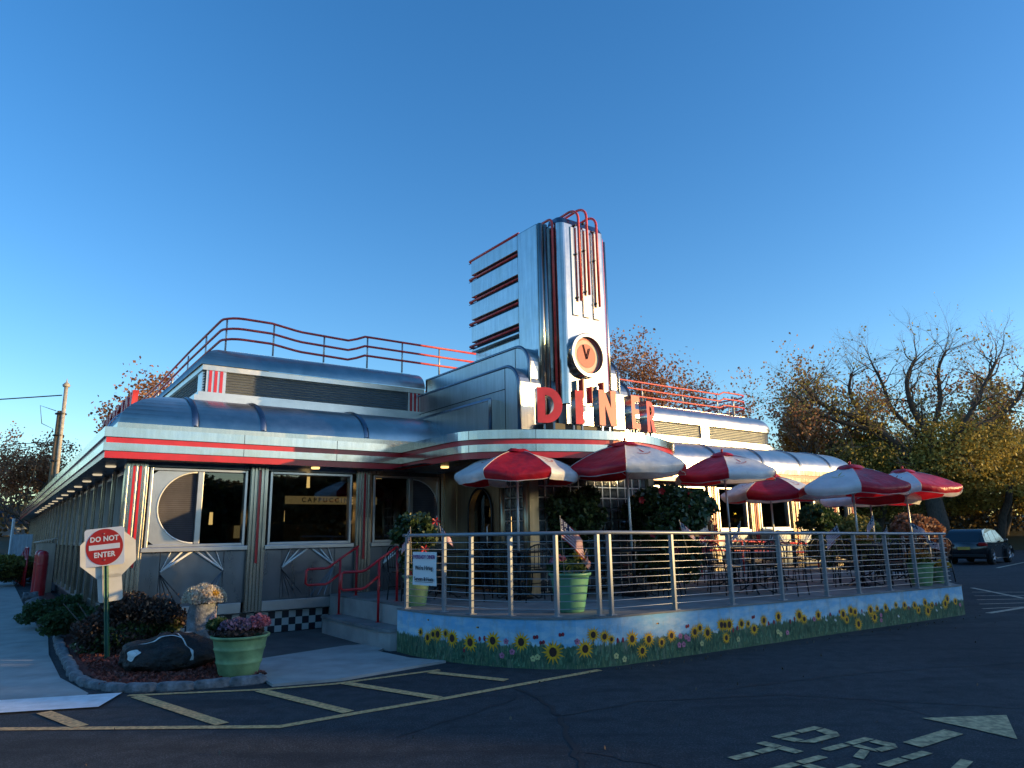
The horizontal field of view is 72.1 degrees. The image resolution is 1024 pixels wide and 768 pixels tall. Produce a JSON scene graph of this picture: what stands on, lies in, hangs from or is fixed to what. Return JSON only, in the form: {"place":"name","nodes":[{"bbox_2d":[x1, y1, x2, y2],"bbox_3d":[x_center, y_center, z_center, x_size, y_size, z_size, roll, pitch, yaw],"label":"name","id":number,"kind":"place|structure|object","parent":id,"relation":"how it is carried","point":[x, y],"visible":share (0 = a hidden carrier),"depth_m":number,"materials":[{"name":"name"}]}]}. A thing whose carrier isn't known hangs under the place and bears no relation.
{"place":"outdoors","nodes":[
{"label":"outdoors","id":0,"kind":"place"},
{"bbox_2d":[0,578,87,699],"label":"pavement","id":1,"kind":"structure","parent":0,"point":[28,669],"depth_m":9.74,"materials":[{"name":"concrete"}]},
{"bbox_2d":[0,550,1023,767],"bbox_3d":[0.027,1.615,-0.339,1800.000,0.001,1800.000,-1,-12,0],"label":"ground","id":2,"kind":"structure","parent":0,"point":[671,730],"depth_m":6.54,"materials":[{"name":"asphalt"}]},
{"bbox_2d":[0,504,28,536],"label":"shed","id":3,"kind":"structure","parent":2,"relation":"on","point":[17,528],"depth_m":63.60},
{"bbox_2d":[0,553,33,584],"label":"garden shrub","id":4,"kind":"object","parent":2,"relation":"on","point":[12,566],"visible":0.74,"depth_m":26.04,"materials":[{"name":"green plant"}]},
{"bbox_2d":[8,518,32,555],"bbox_3d":[-24.058,8.154,35.506,2.930,2.750,0.120,-3,-12,10],"label":"fence","id":5,"kind":"object","parent":2,"relation":"on","point":[18,543],"visible":0.26,"depth_m":35.71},
{"bbox_2d":[18,547,29,586],"bbox_3d":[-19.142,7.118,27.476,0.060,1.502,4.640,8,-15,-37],"label":"bollard","id":6,"kind":"object","parent":2,"relation":"on","point":[25,552],"visible":0.63,"depth_m":26.16,"materials":[{"name":"red metal"}]},
{"bbox_2d":[33,551,48,595],"bbox_3d":[-13.969,5.630,20.888,0.300,1.340,0.300,8,-15,-35],"label":"bollard","id":7,"kind":"object","parent":2,"relation":"on","point":[41,571],"visible":0.89,"depth_m":20.80,"materials":[{"name":"red metal"}]},
{"bbox_2d":[0,421,81,530],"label":"sparse brown tree","id":8,"kind":"object","parent":2,"relation":"on","point":[24,465],"visible":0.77,"depth_m":49.80,"materials":[{"name":"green plant"}]},
{"bbox_2d":[33,538,57,592],"bbox_3d":[-15.270,5.886,22.901,0.600,1.710,1.200,8,-15,-35],"label":"wall cabinet","id":9,"kind":"object","parent":2,"relation":"on","point":[50,548],"depth_m":22.61,"materials":[{"name":"silver metal"}]},
{"bbox_2d":[32,380,70,483],"bbox_3d":[-25.211,4.803,38.187,1.457,10.451,0.580,-1,-12,0],"label":"utility pole","id":10,"kind":"object","parent":2,"relation":"on","point":[55,460],"visible":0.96,"depth_m":38.43,"materials":[{"name":"brown wood"}]},
{"bbox_2d":[0,693,120,712],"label":"painted edge","id":11,"kind":"object","parent":2,"relation":"on","point":[59,702],"visible":1,"depth_m":7.21,"materials":[{"name":"white paint"}]},
{"bbox_2d":[83,679,106,689],"bbox_3d":[-4.713,3.413,7.979,0.452,0.105,0.129,-9,-14,34],"label":"kerb stone","id":12,"kind":"object","parent":2,"relation":"on","point":[93,684],"visible":0.83,"depth_m":7.92,"materials":[{"name":"stone"}]},
{"bbox_2d":[101,682,125,692],"bbox_3d":[-4.409,3.375,7.819,0.389,0.105,0.136,-6,-13,24],"label":"kerb stone","id":13,"kind":"object","parent":2,"relation":"on","point":[116,687],"visible":0.84,"depth_m":7.76,"materials":[{"name":"stone"}]},
{"bbox_2d":[61,356,167,464],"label":"sparse brown tree","id":14,"kind":"object","parent":2,"relation":"on","point":[104,410],"visible":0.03,"depth_m":43.97,"materials":[{"name":"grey plant"}]},
{"bbox_2d":[124,682,157,692],"bbox_3d":[-4.086,3.352,7.755,0.405,0.115,0.133,-1,-12,2],"label":"kerb stone","id":15,"kind":"object","parent":2,"relation":"on","point":[139,687],"visible":0.84,"depth_m":7.70,"materials":[{"name":"stone"}]},
{"bbox_2d":[106,365,179,417],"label":"sparse brown tree","id":16,"kind":"object","parent":2,"relation":"on","point":[155,380],"visible":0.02,"depth_m":46.77,"materials":[{"name":"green plant"}]},
{"bbox_2d":[39,593,258,683],"bbox_3d":[-9.177,4.868,14.513,1.871,0.050,18.170,9,-15,-39],"label":"mulch bed","id":17,"kind":"object","parent":2,"relation":"on","point":[68,638],"visible":0.17,"depth_m":8.98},
{"bbox_2d":[12,594,85,624],"bbox_3d":[-9.136,4.538,14.241,0.814,0.606,2.548,-1,-12,0],"label":"garden shrub","id":18,"kind":"object","parent":17,"relation":"on","point":[32,613],"visible":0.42,"depth_m":13.50,"materials":[{"name":"green plant"}]},
{"bbox_2d":[35,602,100,637],"bbox_3d":[-7.343,4.011,11.970,0.895,0.572,1.634,-1,-12,0],"label":"garden shrub","id":19,"kind":"object","parent":17,"relation":"on","point":[57,622],"visible":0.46,"depth_m":11.54,"materials":[{"name":"green plant"}]},
{"bbox_2d":[80,526,135,658],"bbox_3d":[-5.642,2.881,9.749,0.708,1.785,0.222,6,-13,-28],"label":"road sign","id":20,"kind":"object","parent":17,"relation":"on","point":[107,558],"visible":0.9,"depth_m":9.84,"materials":[{"name":"metal"}]},
{"bbox_2d":[63,589,186,653],"bbox_3d":[-5.647,3.505,10.300,1.962,0.987,1.070,-1,-12,0],"label":"garden shrub","id":21,"kind":"object","parent":17,"relation":"on","point":[135,616],"visible":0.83,"depth_m":10.06,"materials":[{"name":"green plant"}]},
{"bbox_2d":[118,631,214,672],"bbox_3d":[-4.237,3.353,8.829,1.232,0.484,0.789,4,-13,-23],"label":"boulder","id":22,"kind":"object","parent":17,"relation":"on","point":[173,651],"visible":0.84,"depth_m":8.59,"materials":[{"name":"stone"}]},
{"bbox_2d":[75,647,266,683],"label":"mulch chips","id":23,"kind":"object","parent":17,"relation":"on","point":[115,668],"visible":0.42,"depth_m":8.45,"materials":[{"name":"wood"}]},
{"bbox_2d":[210,631,269,676],"bbox_3d":[-3.267,3.234,8.436,0.682,0.450,0.682,8,-15,-35],"label":"planter","id":24,"kind":"object","parent":17,"relation":"on","point":[237,655],"visible":0.88,"depth_m":8.21,"materials":[{"name":"plastic"}]},
{"bbox_2d":[203,612,271,637],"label":"flower clump","id":25,"kind":"object","parent":24,"relation":"on","point":[222,627],"visible":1,"depth_m":8.38,"materials":[{"name":"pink plant"}]},
{"bbox_2d":[155,681,193,691],"bbox_3d":[-3.728,3.355,7.796,0.426,0.118,0.139,1,-12,-10],"label":"kerb stone","id":26,"kind":"object","parent":2,"relation":"on","point":[167,686],"visible":0.76,"depth_m":7.75,"materials":[{"name":"stone"}]},
{"bbox_2d":[193,677,230,688],"bbox_3d":[-3.370,3.369,7.907,0.432,0.117,0.132,4,-13,-20],"label":"kerb stone","id":27,"kind":"object","parent":2,"relation":"on","point":[221,682],"visible":0.78,"depth_m":7.86,"materials":[{"name":"stone"}]},
{"bbox_2d":[229,674,267,686],"bbox_3d":[-3.019,3.391,8.033,0.441,0.120,0.138,4,-13,-22],"label":"kerb stone","id":28,"kind":"object","parent":2,"relation":"on","point":[245,680],"visible":0.85,"depth_m":7.99,"materials":[{"name":"stone"}]},
{"bbox_2d":[0,669,601,729],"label":"yellow hatching","id":29,"kind":"object","parent":2,"relation":"on","point":[72,724],"visible":1,"depth_m":6.93,"materials":[{"name":"paint"}]},
{"bbox_2d":[262,628,358,657],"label":"walkway","id":30,"kind":"structure","parent":2,"relation":"on","point":[282,643],"depth_m":11.02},
{"bbox_2d":[186,602,217,638],"bbox_3d":[-4.370,3.448,9.923,0.446,0.700,0.432,8,-15,-35],"label":"stone stump","id":31,"kind":"object","parent":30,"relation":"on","point":[199,616],"visible":0.38,"depth_m":9.79,"materials":[{"name":"stone"}]},
{"bbox_2d":[181,582,226,604],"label":"flower clump","id":32,"kind":"object","parent":31,"relation":"on","point":[204,592],"visible":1,"depth_m":9.86,"materials":[{"name":"white plant"}]},
{"bbox_2d":[321,614,396,650],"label":"entrance steps","id":33,"kind":"structure","parent":30,"relation":"on","point":[359,630],"depth_m":10.89,"materials":[{"name":"concrete"}]},
{"bbox_2d":[304,545,358,614],"bbox_3d":[-3.134,3.415,12.270,0.986,1.166,0.086,8,-15,-35],"label":"handrail","id":34,"kind":"object","parent":33,"relation":"on","point":[331,565],"visible":0.97,"depth_m":12.30,"materials":[{"name":"red metal"}]},
{"bbox_2d":[339,546,398,622],"bbox_3d":[-2.227,3.147,11.068,1.016,1.166,0.086,8,-15,-35],"label":"handrail","id":35,"kind":"object","parent":33,"relation":"on","point":[373,580],"visible":1,"depth_m":11.11,"materials":[{"name":"red metal"}]},
{"bbox_2d":[259,644,445,686],"bbox_3d":[-2.258,3.668,9.317,2.331,0.030,2.447,5,-13,-26],"label":"concrete apron","id":36,"kind":"object","parent":2,"relation":"on","point":[341,663],"visible":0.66,"depth_m":8.98,"materials":[{"name":"concrete"}]},
{"bbox_2d":[20,209,853,632],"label":"diner","id":37,"kind":"structure","parent":2,"relation":"on","point":[250,485],"depth_m":13.54,"materials":[{"name":"silver metal"}]},
{"bbox_2d":[94,483,101,528],"bbox_3d":[-8.469,2.695,14.515,0.120,1.280,1.020,8,-15,-35],"label":"window","id":38,"kind":"structure","parent":37,"relation":"in","point":[99,491],"depth_m":14.89,"materials":[{"name":"glass"}]},
{"bbox_2d":[102,478,111,527],"bbox_3d":[-7.621,2.439,13.367,0.120,1.280,1.020,8,-15,-35],"label":"window","id":39,"kind":"structure","parent":37,"relation":"in","point":[109,482],"depth_m":13.73,"materials":[{"name":"glass"}]},
{"bbox_2d":[112,472,123,526],"bbox_3d":[-6.772,2.183,12.219,0.120,1.280,1.020,8,-15,-35],"label":"window","id":40,"kind":"structure","parent":37,"relation":"in","point":[117,506],"depth_m":12.56,"materials":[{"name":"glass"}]},
{"bbox_2d":[140,467,247,552],"bbox_3d":[-5.268,2.109,11.806,1.650,1.355,0.200,8,-15,-35],"label":"window","id":41,"kind":"structure","parent":37,"relation":"in","point":[189,486],"depth_m":11.64,"materials":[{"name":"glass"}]},
{"bbox_2d":[264,471,353,548],"bbox_3d":[-3.694,2.317,12.922,1.650,1.355,0.200,8,-15,-35],"label":"window","id":42,"kind":"structure","parent":37,"relation":"in","point":[347,543],"depth_m":12.79,"materials":[{"name":"glass"}]},
{"bbox_2d":[370,475,441,545],"bbox_3d":[-2.113,2.526,14.043,1.570,1.355,0.200,8,-15,-35],"label":"window","id":43,"kind":"structure","parent":37,"relation":"in","point":[432,483],"depth_m":14.26,"materials":[{"name":"glass"}]},
{"bbox_2d":[467,488,493,589],"bbox_3d":[-0.580,2.897,13.300,0.180,1.882,0.844,8,-15,-35],"label":"door","id":44,"kind":"structure","parent":37,"relation":"in","point":[491,508],"depth_m":13.27,"materials":[{"name":"metal"}]},
{"bbox_2d":[716,487,751,530],"bbox_3d":[6.255,3.573,19.993,1.390,1.235,0.200,8,-15,-35],"label":"window","id":45,"kind":"structure","parent":37,"relation":"in","point":[737,512],"depth_m":19.98,"materials":[{"name":"glass"}]},
{"bbox_2d":[759,502,793,530],"bbox_3d":[7.857,3.784,21.128,1.540,1.235,0.200,8,-15,-35],"label":"window","id":46,"kind":"structure","parent":37,"relation":"in","point":[781,514],"depth_m":21.17,"materials":[{"name":"glass"}]},
{"bbox_2d":[514,686,585,767],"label":"asphalt crack","id":47,"kind":"object","parent":2,"relation":"on","point":[581,763],"visible":1,"depth_m":5.93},
{"bbox_2d":[329,568,964,668],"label":"patio","id":48,"kind":"structure","parent":2,"relation":"on","point":[543,639],"depth_m":9.91,"materials":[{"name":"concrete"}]},
{"bbox_2d":[387,545,402,600],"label":"cafe chair","id":49,"kind":"object","parent":48,"relation":"on","point":[394,567],"visible":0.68,"depth_m":11.51,"materials":[{"name":"black metal"}]},
{"bbox_2d":[402,575,428,605],"bbox_3d":[-1.431,3.094,10.568,0.452,0.440,0.452,8,-15,-35],"label":"planter","id":50,"kind":"object","parent":48,"relation":"on","point":[415,593],"visible":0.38,"depth_m":10.41,"materials":[{"name":"plastic"}]},
{"bbox_2d":[386,510,438,574],"bbox_3d":[-1.446,2.433,10.697,0.766,1.018,0.728,-6,-13,24],"label":"flowering shrub","id":51,"kind":"object","parent":50,"relation":"on","point":[420,522],"visible":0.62,"depth_m":10.58,"materials":[{"name":"green plant"}]},
{"bbox_2d":[420,550,465,598],"bbox_3d":[-1.219,3.218,11.898,0.880,0.762,0.880,8,-15,-35],"label":"cafe table","id":52,"kind":"object","parent":48,"relation":"on","point":[439,586],"visible":0.66,"depth_m":11.85,"materials":[{"name":"black metal"}]},
{"bbox_2d":[449,543,484,595],"bbox_3d":[-0.775,3.229,12.294,0.431,0.872,0.493,-11,-15,39],"label":"cafe chair","id":53,"kind":"object","parent":48,"relation":"on","point":[466,568],"visible":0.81,"depth_m":12.21,"materials":[{"name":"black metal"}]},
{"bbox_2d":[474,544,506,601],"bbox_3d":[-0.401,3.002,11.251,0.493,0.872,0.431,7,-14,-34],"label":"cafe chair","id":54,"kind":"object","parent":48,"relation":"on","point":[484,586],"visible":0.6,"depth_m":11.14,"materials":[{"name":"black metal"}]},
{"bbox_2d":[488,543,517,596],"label":"cafe chair","id":55,"kind":"object","parent":48,"relation":"on","point":[503,563],"visible":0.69,"depth_m":12.26,"materials":[{"name":"black metal"}]},
{"bbox_2d":[454,448,580,598],"bbox_3d":[0.103,2.249,11.726,1.983,2.530,2.140,-8,-14,30],"label":"patio umbrella","id":56,"kind":"object","parent":48,"relation":"on","point":[514,465],"visible":0.93,"depth_m":11.28,"materials":[{"name":"fabric"}]},
{"bbox_2d":[492,550,544,599],"bbox_3d":[0.118,3.126,11.542,0.880,0.762,0.880,8,-15,-35],"label":"cafe table","id":57,"kind":"object","parent":48,"relation":"on","point":[518,561],"visible":0.85,"depth_m":11.50,"materials":[{"name":"black metal"}]},
{"bbox_2d":[519,544,552,602],"bbox_3d":[0.367,2.934,10.973,0.431,0.872,0.493,2,-12,-12],"label":"cafe chair","id":58,"kind":"object","parent":48,"relation":"on","point":[534,567],"visible":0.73,"depth_m":10.83,"materials":[{"name":"black metal"}]},
{"bbox_2d":[548,571,590,612],"bbox_3d":[0.781,2.792,9.453,0.582,0.500,0.582,8,-15,-35],"label":"planter","id":59,"kind":"object","parent":48,"relation":"on","point":[568,592],"visible":0.78,"depth_m":9.26,"materials":[{"name":"plastic"}]},
{"bbox_2d":[546,551,586,573],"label":"flower clump","id":60,"kind":"object","parent":59,"relation":"on","point":[576,568],"visible":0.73,"depth_m":9.43,"materials":[{"name":"green plant"}]},
{"bbox_2d":[559,516,584,574],"bbox_3d":[0.792,2.085,9.176,0.304,0.755,0.064,-2,-12,-10],"label":"flag","id":61,"kind":"object","parent":59,"relation":"in","point":[577,539],"visible":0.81,"depth_m":9.18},
{"bbox_2d":[570,437,686,596],"bbox_3d":[2.007,2.229,12.009,2.160,2.650,2.002,2,-12,-21],"label":"patio umbrella","id":62,"kind":"object","parent":48,"relation":"on","point":[624,459],"visible":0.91,"depth_m":11.59,"materials":[{"name":"fabric"}]},
{"bbox_2d":[612,549,658,597],"bbox_3d":[2.048,3.166,11.822,0.880,0.762,0.880,8,-15,-35],"label":"cafe table","id":63,"kind":"object","parent":48,"relation":"on","point":[633,551],"visible":0.87,"depth_m":11.75,"materials":[{"name":"black metal"}]},
{"bbox_2d":[645,542,681,598],"bbox_3d":[2.440,2.993,11.352,0.493,0.872,0.431,-11,-16,40],"label":"cafe chair","id":64,"kind":"object","parent":48,"relation":"on","point":[666,570],"visible":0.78,"depth_m":11.30,"materials":[{"name":"black metal"}]},
{"bbox_2d":[651,541,685,594],"bbox_3d":[2.682,3.150,12.096,0.493,0.872,0.431,3,-12,-18],"label":"cafe chair","id":65,"kind":"object","parent":48,"relation":"on","point":[663,580],"visible":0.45,"depth_m":12.06,"materials":[{"name":"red metal"}]},
{"bbox_2d":[621,483,719,588],"bbox_3d":[2.946,2.809,13.014,1.734,1.921,1.705,-1,-12,0],"label":"flowering shrub","id":66,"kind":"object","parent":48,"relation":"on","point":[666,507],"visible":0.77,"depth_m":12.68,"materials":[{"name":"green plant"}]},
{"bbox_2d":[402,531,950,616],"bbox_3d":[4.848,3.184,12.758,13.580,1.141,2.873,7,-14,-32],"label":"patio railing","id":67,"kind":"object","parent":48,"relation":"on","point":[609,570],"visible":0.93,"depth_m":9.70,"materials":[{"name":"metal"}]},
{"bbox_2d":[413,552,436,585],"bbox_3d":[-1.233,2.591,9.878,0.530,0.455,0.024,-12,-16,43],"label":"banner","id":68,"kind":"object","parent":67,"relation":"attached to","point":[424,568],"visible":1,"depth_m":9.87,"materials":[{"name":"paper"}]},
{"bbox_2d":[703,541,740,591],"bbox_3d":[3.713,3.224,12.489,0.493,0.872,0.431,-12,-16,43],"label":"cafe chair","id":69,"kind":"object","parent":48,"relation":"on","point":[717,564],"visible":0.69,"depth_m":12.54,"materials":[{"name":"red metal"}]},
{"bbox_2d":[675,449,776,585],"bbox_3d":[4.355,2.647,14.162,2.120,2.690,1.964,1,-12,-18],"label":"patio umbrella","id":70,"kind":"object","parent":48,"relation":"on","point":[724,468],"visible":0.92,"depth_m":13.76,"materials":[{"name":"fabric"}]},
{"bbox_2d":[706,541,747,595],"bbox_3d":[3.587,3.084,11.833,0.493,0.872,0.431,4,-13,-22],"label":"cafe chair","id":71,"kind":"object","parent":48,"relation":"on","point":[718,562],"visible":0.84,"depth_m":11.75,"materials":[{"name":"black metal"}]},
{"bbox_2d":[725,547,777,594],"bbox_3d":[4.145,3.198,12.075,0.880,0.762,0.880,8,-15,-35],"label":"cafe table","id":72,"kind":"object","parent":48,"relation":"on","point":[751,549],"visible":0.82,"depth_m":12.03,"materials":[{"name":"black metal"}]},
{"bbox_2d":[697,539,818,576],"bbox_3d":[5.850,4.280,17.641,6.602,0.924,0.052,8,-15,-35],"label":"patio table","id":73,"kind":"object","parent":48,"relation":"on","point":[741,541],"depth_m":17.66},
{"bbox_2d":[721,474,818,580],"bbox_3d":[5.704,3.067,15.378,2.120,2.350,1.964,10,-16,-42],"label":"patio umbrella","id":74,"kind":"object","parent":48,"relation":"on","point":[779,489],"visible":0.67,"depth_m":14.94,"materials":[{"name":"fabric"}]},
{"bbox_2d":[754,540,787,590],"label":"cafe chair","id":75,"kind":"object","parent":48,"relation":"on","point":[773,559],"visible":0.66,"depth_m":12.60,"materials":[{"name":"black metal"}]},
{"bbox_2d":[772,540,809,596],"bbox_3d":[4.564,3.014,11.554,0.431,0.872,0.493,11,-16,-44],"label":"cafe chair","id":76,"kind":"object","parent":48,"relation":"on","point":[794,567],"visible":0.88,"depth_m":11.49,"materials":[{"name":"black metal"}]},
{"bbox_2d":[795,502,842,566],"bbox_3d":[8.156,3.995,18.463,1.262,1.783,1.110,-1,-12,0],"label":"potted shrub","id":77,"kind":"object","parent":48,"relation":"on","point":[818,517],"visible":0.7,"depth_m":18.36,"materials":[{"name":"green plant"}]},
{"bbox_2d":[831,539,864,586],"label":"cafe chair","id":78,"kind":"object","parent":48,"relation":"on","point":[847,562],"visible":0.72,"depth_m":13.07,"materials":[{"name":"black metal"}]},
{"bbox_2d":[798,461,911,585],"bbox_3d":[6.700,2.685,13.698,1.983,2.370,2.140,-5,-12,17],"label":"patio umbrella","id":79,"kind":"object","parent":48,"relation":"on","point":[849,479],"visible":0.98,"depth_m":13.28,"materials":[{"name":"fabric"}]},
{"bbox_2d":[834,544,883,586],"bbox_3d":[6.713,3.483,13.530,0.880,0.762,0.880,8,-15,-35],"label":"cafe table","id":80,"kind":"object","parent":48,"relation":"on","point":[860,555],"visible":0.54,"depth_m":13.47,"materials":[{"name":"black metal"}]},
{"bbox_2d":[820,493,921,576],"bbox_3d":[8.315,3.260,16.216,2.160,2.270,2.002,10,-16,-42],"label":"patio umbrella","id":81,"kind":"object","parent":48,"relation":"on","point":[900,499],"visible":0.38,"depth_m":15.62,"materials":[{"name":"fabric"}]},
{"bbox_2d":[874,539,911,587],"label":"cafe chair","id":82,"kind":"object","parent":48,"relation":"on","point":[890,562],"visible":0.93,"depth_m":12.85,"materials":[{"name":"black metal"}]},
{"bbox_2d":[857,466,962,578],"bbox_3d":[8.601,2.971,15.215,2.021,2.410,2.180,-4,-15,13],"label":"patio umbrella","id":83,"kind":"object","parent":48,"relation":"on","point":[925,486],"visible":0.6,"depth_m":14.76,"materials":[{"name":"fabric"}]},
{"bbox_2d":[904,562,934,585],"bbox_3d":[7.722,3.586,13.305,0.532,0.420,0.532,8,-15,-35],"label":"planter","id":84,"kind":"object","parent":48,"relation":"on","point":[923,569],"visible":0.67,"depth_m":13.12,"materials":[{"name":"plastic"}]},
{"bbox_2d":[904,547,931,562],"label":"flower clump","id":85,"kind":"object","parent":84,"relation":"on","point":[925,555],"visible":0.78,"depth_m":13.26,"materials":[{"name":"green plant"}]},
{"bbox_2d":[609,324,716,418],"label":"brown tree","id":86,"kind":"object","parent":2,"relation":"on","point":[627,367],"visible":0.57,"depth_m":43.26,"materials":[{"name":"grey plant"}]},
{"bbox_2d":[755,372,848,531],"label":"bare tree","id":87,"kind":"object","parent":2,"relation":"on","point":[809,429],"visible":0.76,"depth_m":45.48,"materials":[{"name":"brown plant"}]},
{"bbox_2d":[728,715,1016,767],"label":"lane lettering","id":88,"kind":"object","parent":2,"relation":"on","point":[998,724],"visible":1,"depth_m":5.51,"materials":[{"name":"white paint"}]},
{"bbox_2d":[744,292,1023,539],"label":"spreading tree","id":89,"kind":"object","parent":2,"relation":"on","point":[926,450],"visible":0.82,"depth_m":45.05,"materials":[{"name":"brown plant"}]},
{"bbox_2d":[828,512,952,571],"bbox_3d":[10.479,4.653,19.754,3.140,2.133,2.182,-1,-12,0],"label":"garden shrub","id":90,"kind":"object","parent":2,"relation":"on","point":[900,524],"visible":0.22,"depth_m":19.45,"materials":[{"name":"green plant"}]},
{"bbox_2d":[779,493,1023,531],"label":"undergrowth","id":91,"kind":"object","parent":2,"relation":"on","point":[966,522],"visible":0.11,"depth_m":52.89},
{"bbox_2d":[946,528,1013,564],"bbox_3d":[20.233,7.017,30.554,3.978,1.465,1.936,10,-16,-41],"label":"parked car","id":92,"kind":"object","parent":2,"relation":"on","point":[987,544],"visible":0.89,"depth_m":29.46,"materials":[{"name":"black paint"}]},
{"bbox_2d":[973,562,1023,612],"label":"bay lines","id":93,"kind":"object","parent":2,"relation":"on","point":[1014,608],"visible":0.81,"depth_m":15.66,"materials":[{"name":"paint"}]},
{"bbox_2d":[0,515,1023,554],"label":"grass bank","id":94,"kind":"structure","parent":0,"point":[1015,539],"depth_m":49.95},
{"bbox_2d":[0,436,44,529],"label":"bare tree","id":95,"kind":"object","parent":94,"relation":"on","point":[7,521],"visible":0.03,"depth_m":54.47,"materials":[{"name":"brown plant"}]},
{"bbox_2d":[0,429,1021,536],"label":"woods","id":96,"kind":"object","parent":94,"relation":"on","point":[23,501],"visible":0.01,"depth_m":62.62,"materials":[{"name":"green plant"}]},
{"bbox_2d":[666,361,762,417],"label":"bare tree","id":97,"kind":"object","parent":94,"relation":"on","point":[689,406],"visible":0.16,"depth_m":49.60,"materials":[{"name":"brown plant"}]},
{"bbox_2d":[668,367,774,445],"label":"bare tree","id":98,"kind":"object","parent":94,"relation":"on","point":[744,406],"visible":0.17,"depth_m":54.90,"materials":[{"name":"brown plant"}]},
{"bbox_2d":[736,332,864,531],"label":"orange tree","id":99,"kind":"object","parent":94,"relation":"on","point":[786,439],"visible":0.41,"depth_m":48.16,"materials":[{"name":"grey plant"}]},
{"bbox_2d":[758,344,904,455],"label":"bare tree","id":100,"kind":"object","parent":94,"relation":"on","point":[860,398],"visible":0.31,"depth_m":46.50,"materials":[{"name":"brown plant"}]},
{"bbox_2d":[817,420,926,520],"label":"olive tree","id":101,"kind":"object","parent":94,"relation":"on","point":[860,511],"visible":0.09,"depth_m":48.60,"materials":[{"name":"green plant"}]},
{"bbox_2d":[812,358,993,530],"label":"bare tree","id":102,"kind":"object","parent":94,"relation":"on","point":[881,521],"visible":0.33,"depth_m":47.27,"materials":[{"name":"brown plant"}]},
{"bbox_2d":[899,335,1023,538],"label":"bare tree","id":103,"kind":"object","parent":94,"relation":"on","point":[1002,519],"visible":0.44,"depth_m":49.38,"materials":[{"name":"brown plant"}]},
{"bbox_2d":[925,368,1023,534],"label":"gold tree","id":104,"kind":"object","parent":94,"relation":"on","point":[973,502],"visible":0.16,"depth_m":50.33,"materials":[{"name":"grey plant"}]},
{"bbox_2d":[0,0,1023,515],"label":"sky","id":105,"kind":"structure","parent":0,"point":[750,174],"materials":[{"name":"blue"}]},
{"bbox_3d":[1.135,3.481,12.441,0.572,0.400,0.572,8,-15,-35],"label":"planter","id":106,"kind":"object","parent":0,"visible":0},
{"bbox_2d":[544,485,607,568],"bbox_3d":[1.131,2.623,12.578,1.205,1.637,1.056,-1,-12,0],"label":"potted shrub","id":107,"kind":"object","parent":106,"relation":"in","point":[579,510],"visible":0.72,"depth_m":12.39,"materials":[{"name":"green plant"}]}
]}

